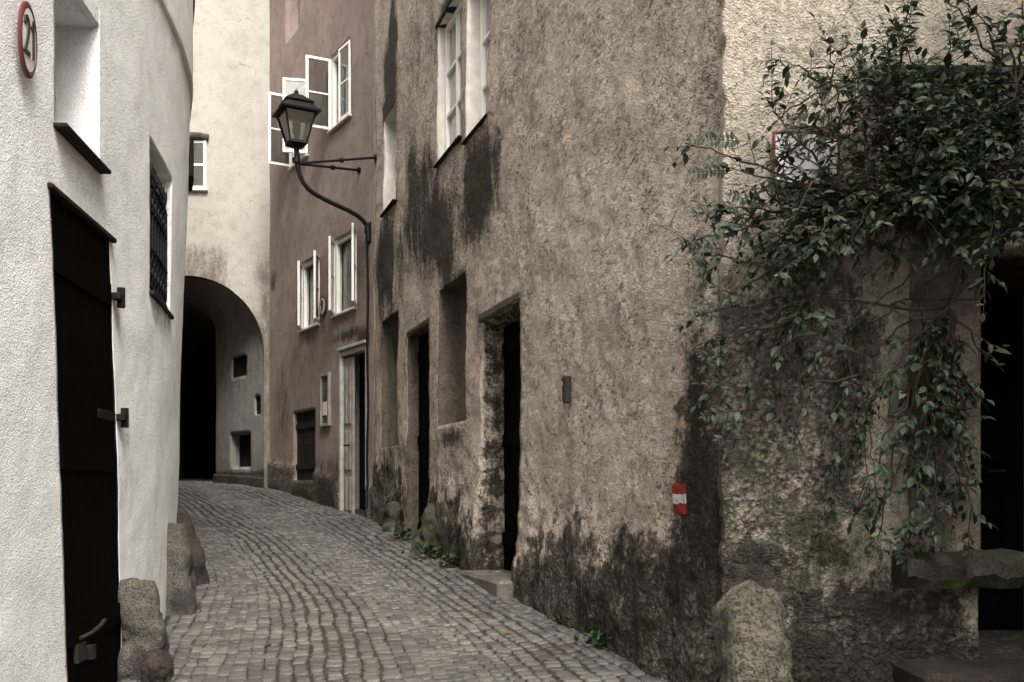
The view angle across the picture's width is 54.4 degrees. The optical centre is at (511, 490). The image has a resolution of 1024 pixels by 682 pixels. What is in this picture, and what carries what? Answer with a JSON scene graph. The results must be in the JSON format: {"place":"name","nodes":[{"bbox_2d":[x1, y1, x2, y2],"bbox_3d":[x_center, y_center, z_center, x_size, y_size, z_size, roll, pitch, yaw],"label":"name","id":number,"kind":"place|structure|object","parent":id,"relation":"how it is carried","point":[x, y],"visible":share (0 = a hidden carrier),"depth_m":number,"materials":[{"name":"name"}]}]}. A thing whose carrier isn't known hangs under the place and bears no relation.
{"place":"outdoors","nodes":[
{"label":"outdoors","id":0,"kind":"place"},
{"bbox_2d":[117,488,637,681],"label":"ground","id":1,"kind":"structure","parent":0,"point":[308,628],"depth_m":7.25,"materials":[{"name":"grey stone"}]},
{"bbox_2d":[0,0,194,681],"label":"house","id":2,"kind":"structure","parent":1,"relation":"on","point":[96,162],"depth_m":5.11,"materials":[{"name":"white paint"}]},
{"bbox_2d":[17,1,37,78],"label":"number plate","id":3,"kind":"object","parent":2,"relation":"attached to","point":[27,39],"visible":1,"depth_m":4.13,"materials":[{"name":"white metal"}]},
{"bbox_2d":[53,122,110,173],"bbox_3d":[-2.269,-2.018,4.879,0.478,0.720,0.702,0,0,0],"label":"window sill","id":4,"kind":"structure","parent":2,"relation":"in","point":[64,129],"depth_m":4.82,"materials":[{"name":"brown paint"}]},
{"bbox_2d":[47,182,128,681],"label":"door","id":5,"kind":"structure","parent":2,"relation":"in","point":[84,295],"depth_m":5.01,"materials":[{"name":"black paint"}]},
{"bbox_2d":[149,163,173,319],"bbox_3d":[-2.447,-1.697,6.820,0.135,0.894,0.952,0,0,-12],"label":"window","id":6,"kind":"structure","parent":2,"relation":"in","point":[158,200],"depth_m":6.79,"materials":[{"name":"black metal"}]},
{"bbox_2d":[117,578,169,680],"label":"guard stone","id":7,"kind":"object","parent":1,"relation":"on","point":[144,631],"visible":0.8,"depth_m":5.61,"materials":[{"name":"stone"}]},
{"bbox_2d":[140,648,173,681],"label":"guard stone","id":8,"kind":"object","parent":1,"relation":"on","point":[157,664],"visible":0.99,"depth_m":5.50,"materials":[{"name":"stone"}]},
{"bbox_2d":[166,522,198,616],"bbox_3d":[-2.485,0.634,7.414,0.374,0.791,0.403,0,0,0],"label":"guard stone","id":9,"kind":"object","parent":1,"relation":"on","point":[181,596],"visible":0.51,"depth_m":7.28,"materials":[{"name":"stone"}]},
{"bbox_2d":[176,511,209,585],"bbox_3d":[-2.789,0.560,8.602,0.403,0.768,0.418,0,0,-23],"label":"guard stone","id":10,"kind":"object","parent":1,"relation":"on","point":[200,569],"visible":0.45,"depth_m":8.52,"materials":[{"name":"stone"}]},
{"bbox_2d":[179,0,269,487],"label":"gate tower","id":11,"kind":"structure","parent":1,"relation":"on","point":[224,400],"depth_m":17.81,"materials":[{"name":"beige paint"}]},
{"bbox_2d":[188,132,208,191],"bbox_3d":[-5.628,-5.858,17.770,0.465,1.036,0.182,0,0,0],"label":"window","id":12,"kind":"structure","parent":11,"relation":"in","point":[200,139],"depth_m":17.77,"materials":[{"name":"white paint"}]},
{"bbox_2d":[267,0,375,518],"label":"house","id":13,"kind":"structure","parent":1,"relation":"on","point":[322,54],"depth_m":15.46,"materials":[{"name":"paint"}]},
{"bbox_2d":[268,77,308,170],"bbox_3d":[-3.623,-6.031,16.393,0.534,1.268,0.898,0,0,-31],"label":"window","id":14,"kind":"structure","parent":13,"relation":"in","point":[303,153],"depth_m":16.60,"materials":[{"name":"white paint"}]},
{"bbox_2d":[298,250,319,332],"bbox_3d":[-3.193,-3.147,15.882,0.342,1.111,1.203,0,0,-30],"label":"window","id":15,"kind":"structure","parent":13,"relation":"in","point":[314,271],"depth_m":16.17,"materials":[{"name":"white paint"}]},
{"bbox_2d":[319,296,326,315],"bbox_3d":[-2.943,-2.864,15.459,0.021,0.300,0.300,0,0,-31],"label":"number plate","id":16,"kind":"object","parent":13,"relation":"attached to","point":[322,306],"visible":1,"depth_m":15.43,"materials":[{"name":"metal"}]},
{"bbox_2d":[272,89,376,507],"bbox_3d":[-2.585,-2.576,13.691,1.387,5.654,0.710,0,0,-31],"label":"street lamp","id":17,"kind":"object","parent":13,"relation":"attached to","point":[296,108],"visible":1,"depth_m":13.46,"materials":[{"name":"metal"}]},
{"bbox_2d":[319,372,330,426],"bbox_3d":[-2.881,-1.397,15.367,0.050,0.820,0.380,0,0,-31],"label":"notice case","id":18,"kind":"object","parent":13,"relation":"attached to","point":[324,399],"visible":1,"depth_m":15.36,"materials":[{"name":"grey paint"}]},
{"bbox_2d":[305,40,351,133],"bbox_3d":[-2.678,-6.034,14.844,0.527,1.150,0.892,0,0,-31],"label":"window","id":19,"kind":"structure","parent":13,"relation":"in","point":[343,57],"depth_m":14.90,"materials":[{"name":"white paint"}]},
{"bbox_2d":[328,223,356,318],"bbox_3d":[-2.435,-3.194,14.598,0.365,1.165,1.263,0,0,-31],"label":"window","id":20,"kind":"structure","parent":13,"relation":"in","point":[349,249],"depth_m":14.93,"materials":[{"name":"white paint"}]},
{"bbox_2d":[343,356,354,513],"bbox_3d":[-2.436,-0.768,14.685,0.117,2.377,0.351,0,0,-31],"label":"door","id":21,"kind":"structure","parent":13,"relation":"in","point":[349,363],"depth_m":14.60,"materials":[{"name":"grey paint"}]},
{"bbox_2d":[382,501,399,532],"bbox_3d":[-1.414,0.403,12.360,0.465,0.546,0.438,0,0,33],"label":"guard stone","id":22,"kind":"object","parent":1,"relation":"on","point":[391,510],"visible":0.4,"depth_m":12.23,"materials":[{"name":"grey stone"}]},
{"bbox_2d":[387,526,415,540],"bbox_3d":[-1.262,0.503,11.533,0.368,0.186,0.399,0,0,-32],"label":"weed","id":23,"kind":"object","parent":1,"relation":"on","point":[408,531],"visible":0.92,"depth_m":11.51,"materials":[{"name":"green plant"}]},
{"bbox_2d":[401,541,442,558],"bbox_3d":[-0.850,0.605,10.036,0.493,0.197,0.408,0,0,-18],"label":"weed","id":24,"kind":"object","parent":1,"relation":"on","point":[424,550],"visible":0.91,"depth_m":10.04,"materials":[{"name":"green plant"}]},
{"bbox_2d":[411,503,435,554],"bbox_3d":[-0.852,0.462,10.611,0.486,0.665,0.461,0,0,0],"label":"guard stone","id":25,"kind":"object","parent":1,"relation":"on","point":[424,533],"visible":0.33,"depth_m":10.44,"materials":[{"name":"grey stone"}]},
{"bbox_2d":[425,552,460,567],"bbox_3d":[-0.596,0.665,9.484,0.506,0.170,0.362,0,0,0],"label":"weed","id":26,"kind":"object","parent":1,"relation":"on","point":[450,556],"visible":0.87,"depth_m":9.46,"materials":[{"name":"green plant"}]},
{"bbox_2d":[371,0,721,681],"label":"house","id":27,"kind":"structure","parent":1,"relation":"on","point":[531,194],"depth_m":7.24,"materials":[{"name":"brown paint"}]},
{"bbox_2d":[380,124,396,217],"bbox_3d":[-1.506,-4.266,12.911,0.265,1.263,0.828,0,0,-19],"label":"window","id":28,"kind":"structure","parent":27,"relation":"in","point":[393,201],"depth_m":12.89,"materials":[{"name":"white paint"}]},
{"bbox_2d":[406,317,429,529],"bbox_3d":[-0.979,-0.575,11.393,0.222,2.650,1.157,0,0,-19],"label":"door","id":29,"kind":"structure","parent":27,"relation":"in","point":[423,354],"depth_m":11.61,"materials":[{"name":"black paint"}]},
{"bbox_2d":[433,0,461,167],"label":"window","id":30,"kind":"structure","parent":27,"relation":"in","point":[453,73],"depth_m":10.29,"materials":[{"name":"white paint"}]},
{"bbox_2d":[461,0,490,144],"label":"window","id":31,"kind":"structure","parent":27,"relation":"in","point":[485,7],"depth_m":9.46,"materials":[{"name":"white paint"}]},
{"bbox_2d":[502,320,520,570],"bbox_3d":[0.123,-0.395,8.613,0.102,2.270,1.083,0,0,-19],"label":"door","id":32,"kind":"structure","parent":27,"relation":"in","point":[511,349],"depth_m":8.90,"materials":[{"name":"black paint"}]},
{"bbox_2d":[549,613,562,623],"bbox_3d":[0.330,0.901,6.983,0.151,0.094,0.160,0,0,39],"label":"weed","id":33,"kind":"object","parent":27,"relation":"on","point":[551,618],"visible":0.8,"depth_m":6.99,"materials":[{"name":"green plant"}]},
{"bbox_2d":[561,376,570,402],"bbox_3d":[0.380,-0.709,7.000,0.060,0.190,0.048,0,0,-19],"label":"bell plate","id":34,"kind":"object","parent":27,"relation":"attached to","point":[566,391],"visible":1,"depth_m":6.98,"materials":[{"name":"grey metal"}]},
{"bbox_2d":[581,567,587,594],"bbox_3d":[0.521,0.633,6.621,0.098,0.240,0.120,0,0,-19],"label":"pipe","id":35,"kind":"object","parent":27,"relation":"attached to","point":[582,570],"visible":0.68,"depth_m":6.64,"materials":[{"name":"metal"}]},
{"bbox_2d":[672,483,686,513],"bbox_3d":[0.929,0.046,5.491,0.035,0.169,0.154,0,0,-18],"label":"trail mark","id":36,"kind":"object","parent":27,"relation":"attached to","point":[679,494],"visible":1,"depth_m":5.48,"materials":[{"name":"red paint"}]},
{"bbox_2d":[711,579,792,681],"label":"guard stone","id":37,"kind":"object","parent":1,"relation":"on","point":[752,643],"visible":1,"depth_m":4.70,"materials":[{"name":"beige stone"}]},
{"bbox_2d":[718,0,1023,681],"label":"house","id":38,"kind":"structure","parent":1,"relation":"on","point":[858,613],"depth_m":5.04,"materials":[{"name":"paint"}]},
{"bbox_2d":[772,131,839,186],"bbox_3d":[1.475,-1.663,5.019,0.338,0.275,0.072,0,0,0],"label":"street sign","id":39,"kind":"object","parent":38,"relation":"attached to","point":[806,164],"visible":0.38,"depth_m":4.99,"materials":[{"name":"white metal"}]},
{"bbox_2d":[658,0,1023,572],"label":"climbing plant","id":40,"kind":"object","parent":38,"relation":"attached to","point":[996,134],"visible":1,"depth_m":4.71,"materials":[{"name":"green plant"}]},
{"bbox_2d":[888,388,908,415],"bbox_3d":[1.945,-0.442,5.011,0.094,0.137,0.078,0,0,0],"label":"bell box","id":41,"kind":"object","parent":38,"relation":"attached to","point":[893,409],"visible":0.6,"depth_m":4.97,"materials":[{"name":"metal"}]},
{"bbox_2d":[978,296,1022,629],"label":"door","id":42,"kind":"structure","parent":38,"relation":"in","point":[1001,486],"depth_m":6.26,"materials":[{"name":"black paint"}]},
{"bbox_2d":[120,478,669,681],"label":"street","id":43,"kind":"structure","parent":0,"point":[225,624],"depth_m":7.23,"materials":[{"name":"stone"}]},
{"bbox_2d":[573,627,610,646],"bbox_3d":[0.576,0.932,6.308,0.280,0.140,0.333,0,0,-42],"label":"weed","id":44,"kind":"object","parent":43,"relation":"on","point":[598,639],"visible":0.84,"depth_m":6.32,"materials":[{"name":"green plant"}]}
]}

